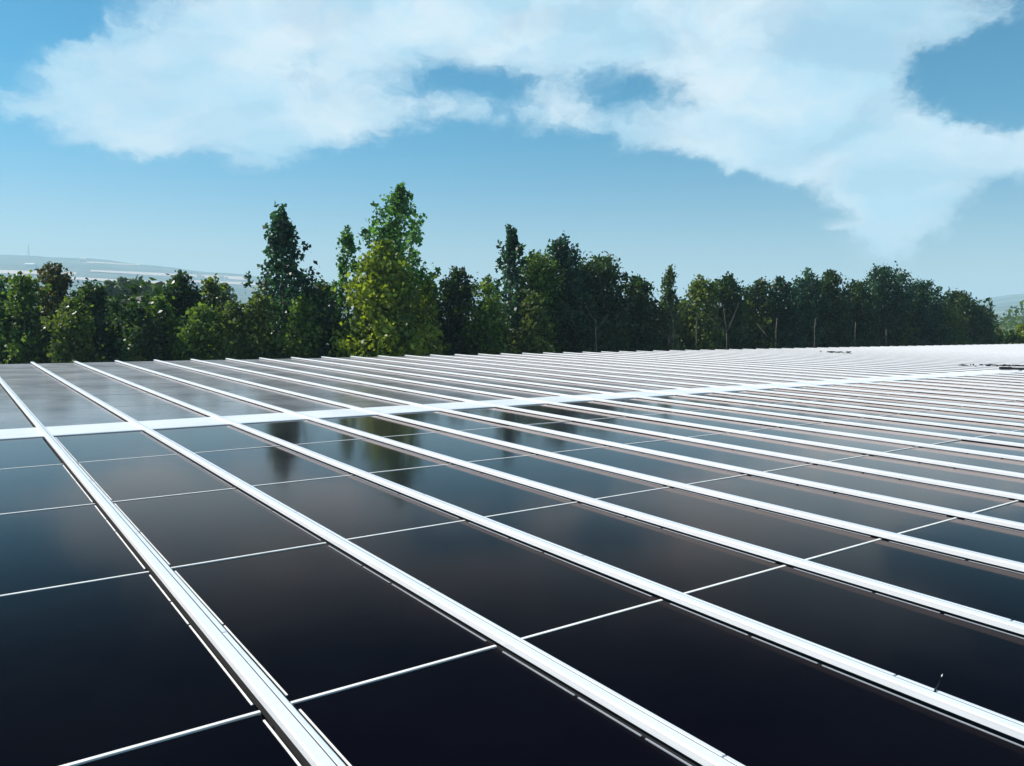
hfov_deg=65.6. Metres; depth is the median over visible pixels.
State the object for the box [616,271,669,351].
tree
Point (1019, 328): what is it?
shrub
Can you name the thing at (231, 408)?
solar panel
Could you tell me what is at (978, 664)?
solar panel
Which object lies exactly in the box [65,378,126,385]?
solar panel
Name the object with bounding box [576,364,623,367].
solar panel
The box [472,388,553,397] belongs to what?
solar panel
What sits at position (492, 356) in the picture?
solar panel
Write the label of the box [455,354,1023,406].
mounting rail
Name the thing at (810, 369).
mounting rail
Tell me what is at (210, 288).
tree
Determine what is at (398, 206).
tree
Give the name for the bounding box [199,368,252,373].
solar panel
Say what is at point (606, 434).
solar panel
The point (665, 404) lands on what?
solar panel
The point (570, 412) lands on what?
solar panel
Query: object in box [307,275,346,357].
tree
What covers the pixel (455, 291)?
tree
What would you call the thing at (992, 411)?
solar panel
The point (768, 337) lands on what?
bare sapling
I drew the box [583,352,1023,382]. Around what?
mounting rail
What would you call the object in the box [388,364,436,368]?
solar panel
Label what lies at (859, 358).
mounting rail
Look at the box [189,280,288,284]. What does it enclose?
field
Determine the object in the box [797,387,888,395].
solar panel
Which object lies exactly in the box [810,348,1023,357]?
mounting rail
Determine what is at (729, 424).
solar panel
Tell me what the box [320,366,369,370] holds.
solar panel
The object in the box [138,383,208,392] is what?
solar panel
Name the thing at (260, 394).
solar panel
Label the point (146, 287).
tree
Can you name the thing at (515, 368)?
solar panel
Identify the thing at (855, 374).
solar panel
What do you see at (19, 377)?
solar panel
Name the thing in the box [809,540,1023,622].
solar panel
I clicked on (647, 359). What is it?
solar panel
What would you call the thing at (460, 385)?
solar panel
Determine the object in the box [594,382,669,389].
solar panel
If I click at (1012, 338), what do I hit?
shrub
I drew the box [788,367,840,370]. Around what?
solar panel
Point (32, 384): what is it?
solar panel
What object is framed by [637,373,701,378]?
solar panel
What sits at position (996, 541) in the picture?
solar panel
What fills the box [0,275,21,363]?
tree
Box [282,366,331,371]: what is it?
solar panel
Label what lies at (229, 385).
solar panel
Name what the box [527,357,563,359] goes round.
solar panel
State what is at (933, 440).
solar panel
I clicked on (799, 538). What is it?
solar panel
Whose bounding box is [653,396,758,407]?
solar panel
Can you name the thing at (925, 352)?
mounting rail
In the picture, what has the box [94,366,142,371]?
solar panel
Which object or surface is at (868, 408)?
mounting rail
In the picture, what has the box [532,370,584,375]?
solar panel
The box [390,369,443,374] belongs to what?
solar panel
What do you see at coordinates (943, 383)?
solar panel
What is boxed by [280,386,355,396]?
solar panel
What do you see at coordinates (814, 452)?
solar panel
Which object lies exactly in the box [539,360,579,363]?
solar panel
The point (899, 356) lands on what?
mounting rail
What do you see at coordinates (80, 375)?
solar panel
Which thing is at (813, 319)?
tree
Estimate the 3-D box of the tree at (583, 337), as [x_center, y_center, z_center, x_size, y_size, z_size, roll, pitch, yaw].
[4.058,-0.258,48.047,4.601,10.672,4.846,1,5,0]
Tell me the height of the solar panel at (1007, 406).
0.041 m
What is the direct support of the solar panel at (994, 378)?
on the mounting rail at (823, 366)
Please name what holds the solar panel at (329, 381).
on the mounting rail at (980, 490)
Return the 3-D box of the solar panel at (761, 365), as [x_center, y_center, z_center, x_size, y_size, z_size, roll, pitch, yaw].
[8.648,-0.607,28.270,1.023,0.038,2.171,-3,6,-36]
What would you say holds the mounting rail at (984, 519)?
on the flat roofed building
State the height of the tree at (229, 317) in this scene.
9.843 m
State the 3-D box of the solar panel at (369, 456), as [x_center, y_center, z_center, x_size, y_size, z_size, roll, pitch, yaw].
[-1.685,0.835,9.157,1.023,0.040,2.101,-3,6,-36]
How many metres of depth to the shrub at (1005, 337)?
73.13 m
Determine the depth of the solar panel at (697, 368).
26.12 m
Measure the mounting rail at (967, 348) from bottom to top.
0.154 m
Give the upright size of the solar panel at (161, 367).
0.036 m
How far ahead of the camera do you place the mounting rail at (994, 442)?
13.70 m
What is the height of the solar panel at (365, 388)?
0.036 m
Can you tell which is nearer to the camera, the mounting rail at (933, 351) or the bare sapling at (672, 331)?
the mounting rail at (933, 351)
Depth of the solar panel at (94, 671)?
3.49 m
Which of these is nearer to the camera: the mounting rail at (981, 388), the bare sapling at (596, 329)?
the mounting rail at (981, 388)
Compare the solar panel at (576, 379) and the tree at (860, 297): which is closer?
the solar panel at (576, 379)
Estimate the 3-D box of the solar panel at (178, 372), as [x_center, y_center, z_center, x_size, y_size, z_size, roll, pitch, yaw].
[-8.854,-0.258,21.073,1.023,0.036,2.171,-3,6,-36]
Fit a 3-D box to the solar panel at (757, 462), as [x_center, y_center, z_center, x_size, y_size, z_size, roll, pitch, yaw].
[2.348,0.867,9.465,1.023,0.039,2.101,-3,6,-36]
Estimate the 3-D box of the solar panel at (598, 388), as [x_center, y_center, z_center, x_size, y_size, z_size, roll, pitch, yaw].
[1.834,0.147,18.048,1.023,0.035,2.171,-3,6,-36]
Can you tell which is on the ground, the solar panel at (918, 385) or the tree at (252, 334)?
the tree at (252, 334)
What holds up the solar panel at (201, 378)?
on the mounting rail at (994, 561)
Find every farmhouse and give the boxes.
[24,263,36,267]
[79,257,86,261]
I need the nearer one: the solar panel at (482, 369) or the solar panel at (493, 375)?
the solar panel at (493, 375)
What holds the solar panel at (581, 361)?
on the mounting rail at (958, 390)
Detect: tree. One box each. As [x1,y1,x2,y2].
[0,270,57,363]
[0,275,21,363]
[30,261,81,362]
[40,288,110,362]
[70,277,120,361]
[90,286,144,361]
[100,279,126,303]
[101,299,171,361]
[113,276,134,302]
[132,280,154,307]
[135,293,186,360]
[158,269,206,359]
[166,302,222,360]
[192,273,231,359]
[205,295,258,359]
[214,282,237,305]
[224,285,292,359]
[240,202,341,358]
[271,292,327,358]
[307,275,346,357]
[328,239,445,357]
[330,225,361,353]
[356,182,442,356]
[411,273,450,355]
[429,266,485,355]
[457,276,510,354]
[479,224,550,353]
[500,249,575,353]
[508,289,560,353]
[537,230,593,352]
[550,290,614,352]
[557,260,614,347]
[577,251,641,352]
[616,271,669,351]
[646,264,688,350]
[659,297,724,350]
[674,274,725,350]
[709,271,754,349]
[736,298,779,348]
[739,276,786,348]
[768,275,810,348]
[785,267,831,347]
[800,308,832,347]
[808,269,861,347]
[836,304,885,346]
[839,278,884,346]
[863,261,918,346]
[889,301,931,345]
[891,278,961,345]
[919,304,979,345]
[940,287,985,344]
[970,301,1003,344]
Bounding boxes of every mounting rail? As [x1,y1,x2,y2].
[0,377,345,765]
[30,362,744,765]
[74,361,1023,745]
[115,360,1023,637]
[154,359,1023,573]
[190,359,1023,531]
[226,358,1023,501]
[259,358,1023,478]
[291,357,1023,461]
[321,356,1023,447]
[350,356,1023,436]
[378,355,1023,426]
[405,355,1023,418]
[430,354,1023,411]
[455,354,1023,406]
[478,354,1023,400]
[501,353,1023,396]
[522,353,1023,392]
[543,352,1023,388]
[563,352,1023,385]
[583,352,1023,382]
[601,351,1023,379]
[619,351,1023,377]
[637,351,1023,375]
[653,350,1023,373]
[669,350,1023,370]
[685,350,998,367]
[700,350,1023,367]
[715,349,1023,366]
[729,349,1023,364]
[743,349,1023,363]
[759,349,1023,362]
[769,348,1023,360]
[782,348,1023,359]
[794,348,1023,358]
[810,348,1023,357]
[817,347,1023,356]
[828,347,1020,355]
[839,347,1023,355]
[852,347,1023,354]
[867,347,1023,353]
[870,346,1020,352]
[880,346,1023,352]
[890,346,1023,351]
[901,346,1017,350]
[915,346,1023,350]
[925,345,1023,349]
[928,346,1020,349]
[934,345,1021,348]
[942,345,1023,348]
[953,345,1020,347]
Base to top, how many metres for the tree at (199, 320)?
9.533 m
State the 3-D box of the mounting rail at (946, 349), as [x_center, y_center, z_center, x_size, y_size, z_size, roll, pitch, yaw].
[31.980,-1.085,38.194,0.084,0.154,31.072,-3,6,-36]
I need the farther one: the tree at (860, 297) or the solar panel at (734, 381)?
the tree at (860, 297)
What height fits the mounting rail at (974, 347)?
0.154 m
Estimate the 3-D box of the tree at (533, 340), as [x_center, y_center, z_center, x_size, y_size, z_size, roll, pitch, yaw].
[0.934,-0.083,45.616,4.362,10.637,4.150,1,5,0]
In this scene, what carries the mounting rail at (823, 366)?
on the flat roofed building
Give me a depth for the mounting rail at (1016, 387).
24.57 m
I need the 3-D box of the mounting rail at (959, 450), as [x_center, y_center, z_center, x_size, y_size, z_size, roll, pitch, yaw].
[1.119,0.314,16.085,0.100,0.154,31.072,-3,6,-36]
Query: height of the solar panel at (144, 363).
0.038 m
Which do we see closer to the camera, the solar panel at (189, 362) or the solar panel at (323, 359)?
the solar panel at (189, 362)
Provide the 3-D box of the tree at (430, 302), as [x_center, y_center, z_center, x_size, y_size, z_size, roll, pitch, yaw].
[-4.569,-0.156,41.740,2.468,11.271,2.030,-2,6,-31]
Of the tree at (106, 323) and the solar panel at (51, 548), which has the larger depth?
the tree at (106, 323)
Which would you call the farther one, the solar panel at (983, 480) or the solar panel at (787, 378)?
the solar panel at (787, 378)
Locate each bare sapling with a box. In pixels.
[586,307,607,352]
[657,306,681,349]
[689,310,697,349]
[708,306,737,349]
[756,320,776,348]
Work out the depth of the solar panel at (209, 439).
10.09 m
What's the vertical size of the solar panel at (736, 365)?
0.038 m
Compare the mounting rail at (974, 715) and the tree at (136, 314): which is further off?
the tree at (136, 314)
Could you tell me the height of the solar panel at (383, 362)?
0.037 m
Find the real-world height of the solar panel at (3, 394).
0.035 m
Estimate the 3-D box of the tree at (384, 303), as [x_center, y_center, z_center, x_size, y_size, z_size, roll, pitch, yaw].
[-6.300,-0.749,39.642,5.892,12.904,6.094,-2,5,-26]
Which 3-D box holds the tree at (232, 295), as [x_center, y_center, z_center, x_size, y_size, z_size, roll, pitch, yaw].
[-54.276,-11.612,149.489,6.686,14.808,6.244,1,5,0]
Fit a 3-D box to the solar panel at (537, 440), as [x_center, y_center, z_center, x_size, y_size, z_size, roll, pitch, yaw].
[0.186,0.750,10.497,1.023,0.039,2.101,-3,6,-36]
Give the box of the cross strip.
[0,370,1023,441]
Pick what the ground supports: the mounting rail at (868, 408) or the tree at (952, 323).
the tree at (952, 323)
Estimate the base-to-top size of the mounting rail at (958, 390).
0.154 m
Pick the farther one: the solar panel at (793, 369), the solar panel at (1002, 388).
the solar panel at (793, 369)
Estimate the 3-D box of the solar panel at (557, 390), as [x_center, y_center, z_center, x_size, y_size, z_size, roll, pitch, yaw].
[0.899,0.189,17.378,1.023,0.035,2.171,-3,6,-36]
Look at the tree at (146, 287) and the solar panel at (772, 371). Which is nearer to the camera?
the solar panel at (772, 371)
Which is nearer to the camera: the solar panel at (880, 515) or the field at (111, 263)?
the solar panel at (880, 515)
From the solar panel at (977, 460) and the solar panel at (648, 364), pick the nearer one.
the solar panel at (977, 460)
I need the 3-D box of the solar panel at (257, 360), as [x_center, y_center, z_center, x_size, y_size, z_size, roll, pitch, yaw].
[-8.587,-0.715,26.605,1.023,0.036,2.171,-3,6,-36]
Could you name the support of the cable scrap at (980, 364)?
on the mounting rail at (847, 359)
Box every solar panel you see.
[0,364,35,368]
[0,368,44,373]
[0,373,53,380]
[0,389,10,398]
[0,399,20,412]
[0,412,33,428]
[0,438,61,469]
[0,464,94,514]
[0,504,148,596]
[0,573,260,765]
[5,379,67,388]
[12,387,81,398]
[21,396,101,410]
[31,408,124,426]
[38,363,82,367]
[45,367,94,372]
[54,372,109,378]
[55,431,179,463]
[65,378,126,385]
[77,385,146,395]
[78,454,235,502]
[78,715,300,765]
[83,362,125,366]
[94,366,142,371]
[95,393,173,406]
[107,371,158,376]
[113,489,325,568]
[114,404,205,420]
[120,376,181,383]
[125,361,166,365]
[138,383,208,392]
[139,365,187,369]
[153,370,207,375]
[154,425,279,452]
[162,391,240,402]
[165,360,204,364]
[172,544,496,704]
[174,375,231,381]
[182,364,228,368]
[188,401,280,415]
[194,381,264,389]
[195,446,351,486]
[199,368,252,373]
[201,360,240,363]
[220,373,277,380]
[222,363,267,367]
[222,389,301,399]
[242,359,280,362]
[242,367,291,372]
[243,420,366,444]
[249,379,311,387]
[254,475,465,539]
[256,398,346,411]
[259,363,305,366]
[267,372,324,378]
[274,359,312,361]
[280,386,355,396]
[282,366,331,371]
[293,648,691,765]
[294,362,340,365]
[296,439,449,472]
[298,378,359,385]
[304,358,342,361]
[311,371,363,376]
[318,395,404,407]
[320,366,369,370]
[322,416,440,436]
[328,361,372,364]
[333,384,408,393]
[340,357,377,360]
[341,376,407,383]
[348,521,662,639]
[353,370,404,375]
[355,365,403,369]
[364,361,403,363]
[366,357,403,359]
[371,464,577,516]
[373,392,459,403]
[381,383,452,391]
[384,432,535,461]
[386,375,447,381]
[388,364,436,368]
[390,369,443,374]
[390,411,508,430]
[393,360,431,363]
[398,356,427,359]
[422,374,481,379]
[423,356,459,358]
[423,359,460,362]
[424,368,479,372]
[425,381,495,389]
[427,363,467,366]
[428,390,508,400]
[449,355,479,357]
[453,359,490,361]
[454,367,507,371]
[454,408,570,424]
[456,362,495,366]
[461,373,521,378]
[462,426,608,452]
[465,379,535,386]
[470,455,669,498]
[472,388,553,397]
[473,355,510,357]
[476,358,513,360]
[483,362,521,365]
[486,503,785,593]
[487,366,538,370]
[497,371,556,376]
[508,358,538,360]
[508,361,556,364]
[508,378,571,384]
[511,404,625,419]
[516,386,598,394]
[519,354,555,356]
[521,365,567,369]
[524,601,1023,765]
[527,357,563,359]
[530,421,671,444]
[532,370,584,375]
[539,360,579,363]
[541,376,611,382]
[551,365,594,368]
[556,447,746,484]
[557,384,636,392]
[563,360,600,362]
[563,401,673,414]
[564,369,617,374]
[573,356,610,358]
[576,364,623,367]
[579,375,643,381]
[582,359,622,362]
[591,417,725,436]
[594,368,646,372]
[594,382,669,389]
[597,488,881,560]
[599,363,649,366]
[607,374,674,379]
[611,398,715,410]
[613,359,651,361]
[622,367,674,371]
[623,362,672,365]
[628,439,811,471]
[629,358,666,360]
[633,381,703,387]
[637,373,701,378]
[642,413,778,430]
[647,367,699,370]
[653,362,690,364]
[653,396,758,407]
[665,379,736,385]
[667,372,732,376]
[671,361,708,363]
[671,366,723,369]
[687,566,1023,722]
[690,360,737,363]
[690,433,868,461]
[690,475,956,533]
[692,365,744,368]
[692,409,822,425]
[693,393,792,403]
[695,371,754,375]
[695,378,767,383]
[712,364,764,367]
[721,370,774,374]
[724,377,790,382]
[730,391,829,400]
[735,406,859,420]
[738,363,782,366]
[745,369,799,372]
[748,428,915,451]
[755,375,820,380]
[766,389,855,397]
[767,368,821,371]
[767,464,1018,513]
[775,374,838,379]
[777,402,896,415]
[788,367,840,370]
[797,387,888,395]
[798,373,867,377]
[798,422,960,444]
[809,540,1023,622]
[815,400,928,411]
[823,372,887,376]
[827,385,913,392]
[832,455,1023,494]
[841,418,995,437]
[845,371,904,375]
[847,397,962,407]
[852,383,936,390]
[873,382,961,388]
[877,394,990,404]
[882,414,1023,431]
[886,447,1023,472]
[902,518,1023,562]
[904,380,981,386]
[907,392,1015,401]
[918,410,1023,423]
[920,379,1005,384]
[936,390,1023,398]
[936,440,1023,456]
[946,378,1018,383]
[948,407,1023,415]
[962,388,1023,393]
[963,376,1023,380]
[976,501,1023,522]
[977,434,1023,443]
[978,375,1018,377]
[981,404,1023,408]
[982,386,1023,389]
[1009,401,1023,403]
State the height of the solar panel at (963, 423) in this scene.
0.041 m
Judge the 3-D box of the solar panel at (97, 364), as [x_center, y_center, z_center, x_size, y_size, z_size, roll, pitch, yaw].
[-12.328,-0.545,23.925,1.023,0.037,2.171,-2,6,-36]
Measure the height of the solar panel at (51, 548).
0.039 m
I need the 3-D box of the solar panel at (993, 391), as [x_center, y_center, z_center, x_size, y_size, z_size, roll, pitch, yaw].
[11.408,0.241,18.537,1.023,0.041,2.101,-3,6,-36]
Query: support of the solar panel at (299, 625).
on the mounting rail at (674, 740)
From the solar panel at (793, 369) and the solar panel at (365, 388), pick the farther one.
the solar panel at (793, 369)
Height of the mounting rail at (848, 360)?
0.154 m
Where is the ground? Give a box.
[0,255,1023,344]
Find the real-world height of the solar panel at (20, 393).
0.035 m
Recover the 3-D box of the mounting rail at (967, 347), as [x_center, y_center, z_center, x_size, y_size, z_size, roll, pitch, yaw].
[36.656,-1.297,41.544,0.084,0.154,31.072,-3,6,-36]
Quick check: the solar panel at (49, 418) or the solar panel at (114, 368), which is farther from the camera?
the solar panel at (114, 368)
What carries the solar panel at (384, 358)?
on the mounting rail at (868, 408)
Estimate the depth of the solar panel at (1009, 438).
11.14 m
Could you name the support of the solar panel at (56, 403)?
on the mounting rail at (303, 741)
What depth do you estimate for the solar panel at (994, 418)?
13.72 m
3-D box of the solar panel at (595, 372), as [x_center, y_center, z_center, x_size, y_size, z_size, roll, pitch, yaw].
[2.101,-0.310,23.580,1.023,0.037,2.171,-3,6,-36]
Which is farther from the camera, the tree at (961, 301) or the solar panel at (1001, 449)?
the tree at (961, 301)
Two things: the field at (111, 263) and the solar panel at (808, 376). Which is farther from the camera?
the field at (111, 263)
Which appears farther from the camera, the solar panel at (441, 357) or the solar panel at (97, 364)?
the solar panel at (441, 357)
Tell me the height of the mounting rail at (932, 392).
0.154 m
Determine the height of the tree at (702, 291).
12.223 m
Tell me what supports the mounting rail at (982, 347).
on the flat roofed building
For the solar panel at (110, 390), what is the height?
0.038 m
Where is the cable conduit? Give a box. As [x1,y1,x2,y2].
[999,367,1023,369]
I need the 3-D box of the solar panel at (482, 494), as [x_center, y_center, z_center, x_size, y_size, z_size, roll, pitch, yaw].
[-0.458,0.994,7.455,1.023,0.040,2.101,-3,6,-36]
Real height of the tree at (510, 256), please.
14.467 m
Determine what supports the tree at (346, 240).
on the ground
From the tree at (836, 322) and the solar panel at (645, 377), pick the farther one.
the tree at (836, 322)
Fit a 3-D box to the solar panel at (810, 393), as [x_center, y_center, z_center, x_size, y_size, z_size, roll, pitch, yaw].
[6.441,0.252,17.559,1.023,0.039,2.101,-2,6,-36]
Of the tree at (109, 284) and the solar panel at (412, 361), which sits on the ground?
the tree at (109, 284)
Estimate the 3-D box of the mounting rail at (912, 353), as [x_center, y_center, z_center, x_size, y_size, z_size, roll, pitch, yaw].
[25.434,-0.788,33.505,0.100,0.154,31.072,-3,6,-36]
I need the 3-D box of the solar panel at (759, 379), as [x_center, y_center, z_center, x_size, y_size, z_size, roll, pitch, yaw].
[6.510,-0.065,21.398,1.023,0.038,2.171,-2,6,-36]
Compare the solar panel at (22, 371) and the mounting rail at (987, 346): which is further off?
the mounting rail at (987, 346)
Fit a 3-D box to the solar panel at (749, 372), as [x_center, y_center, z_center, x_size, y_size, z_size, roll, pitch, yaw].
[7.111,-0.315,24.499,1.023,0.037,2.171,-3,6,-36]
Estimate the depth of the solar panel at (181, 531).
5.92 m
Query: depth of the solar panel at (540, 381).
19.86 m
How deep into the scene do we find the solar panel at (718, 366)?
27.05 m
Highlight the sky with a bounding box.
[0,0,1023,305]
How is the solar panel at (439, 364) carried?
on the mounting rail at (868, 408)
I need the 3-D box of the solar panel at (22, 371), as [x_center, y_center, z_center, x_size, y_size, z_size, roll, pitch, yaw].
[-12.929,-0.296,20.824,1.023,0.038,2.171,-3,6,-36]
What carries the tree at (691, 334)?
on the ground
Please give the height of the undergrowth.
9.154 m
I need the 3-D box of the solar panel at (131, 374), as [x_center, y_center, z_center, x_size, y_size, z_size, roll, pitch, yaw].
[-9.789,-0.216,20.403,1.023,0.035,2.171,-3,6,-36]
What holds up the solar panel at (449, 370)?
on the mounting rail at (848, 414)
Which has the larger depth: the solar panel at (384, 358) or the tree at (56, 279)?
the tree at (56, 279)
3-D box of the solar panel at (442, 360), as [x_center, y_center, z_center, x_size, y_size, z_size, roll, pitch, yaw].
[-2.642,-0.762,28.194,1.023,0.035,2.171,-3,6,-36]
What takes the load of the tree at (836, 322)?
on the ground
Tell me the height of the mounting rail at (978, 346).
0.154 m
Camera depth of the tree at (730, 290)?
56.95 m
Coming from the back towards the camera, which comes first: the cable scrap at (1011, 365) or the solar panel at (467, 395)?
the cable scrap at (1011, 365)
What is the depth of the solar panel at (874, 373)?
24.88 m
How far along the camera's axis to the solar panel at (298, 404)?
14.02 m
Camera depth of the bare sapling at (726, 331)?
51.62 m
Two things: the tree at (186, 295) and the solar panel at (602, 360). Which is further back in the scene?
the tree at (186, 295)
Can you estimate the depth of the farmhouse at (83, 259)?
2392.22 m
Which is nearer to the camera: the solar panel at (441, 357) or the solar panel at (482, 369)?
the solar panel at (482, 369)
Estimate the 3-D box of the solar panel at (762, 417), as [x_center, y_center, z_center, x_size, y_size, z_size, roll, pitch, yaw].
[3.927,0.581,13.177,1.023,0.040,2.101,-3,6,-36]
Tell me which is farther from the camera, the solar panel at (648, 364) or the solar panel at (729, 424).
the solar panel at (648, 364)
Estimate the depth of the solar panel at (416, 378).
20.23 m
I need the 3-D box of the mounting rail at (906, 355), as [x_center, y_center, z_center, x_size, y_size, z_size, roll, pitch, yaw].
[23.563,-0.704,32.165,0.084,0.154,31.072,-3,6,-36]
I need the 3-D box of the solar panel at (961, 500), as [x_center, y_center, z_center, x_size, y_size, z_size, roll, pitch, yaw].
[3.574,1.026,7.763,1.023,0.042,2.101,-3,6,-36]
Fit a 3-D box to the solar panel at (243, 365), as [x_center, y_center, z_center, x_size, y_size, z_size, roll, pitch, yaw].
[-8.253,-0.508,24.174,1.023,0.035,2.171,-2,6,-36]
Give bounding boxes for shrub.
[992,327,1008,343]
[1003,329,1018,343]
[1014,323,1023,343]
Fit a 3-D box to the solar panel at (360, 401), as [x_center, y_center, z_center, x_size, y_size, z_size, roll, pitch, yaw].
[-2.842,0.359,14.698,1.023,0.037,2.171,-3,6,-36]
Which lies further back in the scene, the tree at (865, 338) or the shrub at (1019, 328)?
the shrub at (1019, 328)
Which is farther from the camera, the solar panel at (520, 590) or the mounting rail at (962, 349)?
the mounting rail at (962, 349)
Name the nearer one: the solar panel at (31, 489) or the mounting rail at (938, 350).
the solar panel at (31, 489)
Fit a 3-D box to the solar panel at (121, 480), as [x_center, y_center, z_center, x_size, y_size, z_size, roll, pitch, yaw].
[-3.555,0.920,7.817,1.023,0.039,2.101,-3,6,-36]
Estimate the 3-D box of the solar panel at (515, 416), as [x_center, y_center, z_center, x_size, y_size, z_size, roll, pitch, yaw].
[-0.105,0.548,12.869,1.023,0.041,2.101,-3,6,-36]
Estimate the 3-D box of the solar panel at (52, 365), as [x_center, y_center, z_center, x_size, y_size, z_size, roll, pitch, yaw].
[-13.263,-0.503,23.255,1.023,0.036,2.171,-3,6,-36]
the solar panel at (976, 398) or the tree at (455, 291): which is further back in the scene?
the tree at (455, 291)
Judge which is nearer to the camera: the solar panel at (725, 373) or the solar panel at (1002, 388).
the solar panel at (1002, 388)
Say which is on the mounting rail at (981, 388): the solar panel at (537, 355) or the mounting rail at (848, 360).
the solar panel at (537, 355)
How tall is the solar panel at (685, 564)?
0.042 m
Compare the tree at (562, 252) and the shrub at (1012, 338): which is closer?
the tree at (562, 252)
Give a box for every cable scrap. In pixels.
[960,364,999,365]
[1000,364,1023,366]
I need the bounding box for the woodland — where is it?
[994,300,1023,334]
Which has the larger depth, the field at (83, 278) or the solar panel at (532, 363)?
the field at (83, 278)
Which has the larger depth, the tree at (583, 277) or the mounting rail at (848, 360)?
the tree at (583, 277)
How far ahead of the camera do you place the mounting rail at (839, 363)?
29.75 m
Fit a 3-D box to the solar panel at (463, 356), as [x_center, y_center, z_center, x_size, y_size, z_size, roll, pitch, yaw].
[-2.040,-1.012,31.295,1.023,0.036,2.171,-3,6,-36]
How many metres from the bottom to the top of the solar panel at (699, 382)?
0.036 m
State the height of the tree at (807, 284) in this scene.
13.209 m
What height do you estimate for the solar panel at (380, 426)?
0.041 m
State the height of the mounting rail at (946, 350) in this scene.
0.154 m
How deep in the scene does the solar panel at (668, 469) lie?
8.71 m
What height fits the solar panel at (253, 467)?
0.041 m
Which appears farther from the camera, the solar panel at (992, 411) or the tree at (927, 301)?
the tree at (927, 301)
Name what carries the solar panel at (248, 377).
on the mounting rail at (984, 519)
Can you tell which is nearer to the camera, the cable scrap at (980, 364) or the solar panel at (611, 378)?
the solar panel at (611, 378)
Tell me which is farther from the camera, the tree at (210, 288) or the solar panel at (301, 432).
the tree at (210, 288)
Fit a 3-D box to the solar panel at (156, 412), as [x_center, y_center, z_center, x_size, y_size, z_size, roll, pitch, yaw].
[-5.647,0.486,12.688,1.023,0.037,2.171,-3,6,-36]
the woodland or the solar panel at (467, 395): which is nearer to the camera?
the solar panel at (467, 395)
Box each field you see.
[0,270,75,274]
[72,277,166,283]
[85,261,139,264]
[91,270,244,279]
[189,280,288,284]
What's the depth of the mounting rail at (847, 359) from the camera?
33.25 m
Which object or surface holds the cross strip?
on the flat roofed building
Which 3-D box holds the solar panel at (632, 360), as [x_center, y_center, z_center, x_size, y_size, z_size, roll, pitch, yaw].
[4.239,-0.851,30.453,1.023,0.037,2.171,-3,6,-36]
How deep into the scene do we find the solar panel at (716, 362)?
29.96 m
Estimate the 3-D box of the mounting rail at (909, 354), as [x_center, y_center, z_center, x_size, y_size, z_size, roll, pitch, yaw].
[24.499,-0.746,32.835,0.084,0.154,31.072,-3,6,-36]
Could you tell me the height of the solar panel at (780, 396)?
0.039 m
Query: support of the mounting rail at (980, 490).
on the flat roofed building
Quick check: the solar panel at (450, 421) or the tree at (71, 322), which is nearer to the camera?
the solar panel at (450, 421)
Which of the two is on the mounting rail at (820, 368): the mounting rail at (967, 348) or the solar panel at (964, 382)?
the solar panel at (964, 382)
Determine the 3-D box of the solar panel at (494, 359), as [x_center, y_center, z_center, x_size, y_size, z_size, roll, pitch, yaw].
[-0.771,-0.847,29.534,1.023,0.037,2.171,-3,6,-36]
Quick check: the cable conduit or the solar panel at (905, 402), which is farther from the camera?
the cable conduit
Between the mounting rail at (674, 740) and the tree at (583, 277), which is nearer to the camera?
the mounting rail at (674, 740)
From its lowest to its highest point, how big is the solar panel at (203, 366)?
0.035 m
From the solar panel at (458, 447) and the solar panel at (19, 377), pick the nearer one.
the solar panel at (458, 447)
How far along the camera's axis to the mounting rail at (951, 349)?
47.68 m
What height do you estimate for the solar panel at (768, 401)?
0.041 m
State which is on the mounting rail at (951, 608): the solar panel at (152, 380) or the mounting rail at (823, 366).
the solar panel at (152, 380)
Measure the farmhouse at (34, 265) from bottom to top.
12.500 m
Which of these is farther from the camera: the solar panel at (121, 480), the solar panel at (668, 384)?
the solar panel at (668, 384)
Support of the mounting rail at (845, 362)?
on the flat roofed building
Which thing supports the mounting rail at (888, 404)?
on the flat roofed building
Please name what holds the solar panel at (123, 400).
on the mounting rail at (974, 715)
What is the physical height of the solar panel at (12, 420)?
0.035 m
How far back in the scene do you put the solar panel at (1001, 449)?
10.30 m
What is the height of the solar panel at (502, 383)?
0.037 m
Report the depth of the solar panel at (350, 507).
6.63 m
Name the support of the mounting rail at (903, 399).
on the flat roofed building
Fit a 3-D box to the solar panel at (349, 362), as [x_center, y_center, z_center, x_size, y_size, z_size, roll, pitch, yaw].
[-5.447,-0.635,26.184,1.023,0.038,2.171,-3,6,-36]
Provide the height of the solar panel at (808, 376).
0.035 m
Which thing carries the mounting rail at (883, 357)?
on the flat roofed building
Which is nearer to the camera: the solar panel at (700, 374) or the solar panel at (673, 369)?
the solar panel at (700, 374)
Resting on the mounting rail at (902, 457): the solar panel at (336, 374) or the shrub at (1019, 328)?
the solar panel at (336, 374)
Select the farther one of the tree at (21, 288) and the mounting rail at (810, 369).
the tree at (21, 288)
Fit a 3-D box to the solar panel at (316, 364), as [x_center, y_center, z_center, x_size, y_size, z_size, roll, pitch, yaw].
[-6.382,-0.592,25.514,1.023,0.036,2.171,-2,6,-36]
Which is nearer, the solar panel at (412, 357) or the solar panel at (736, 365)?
the solar panel at (736, 365)
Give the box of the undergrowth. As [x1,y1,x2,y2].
[0,274,995,363]

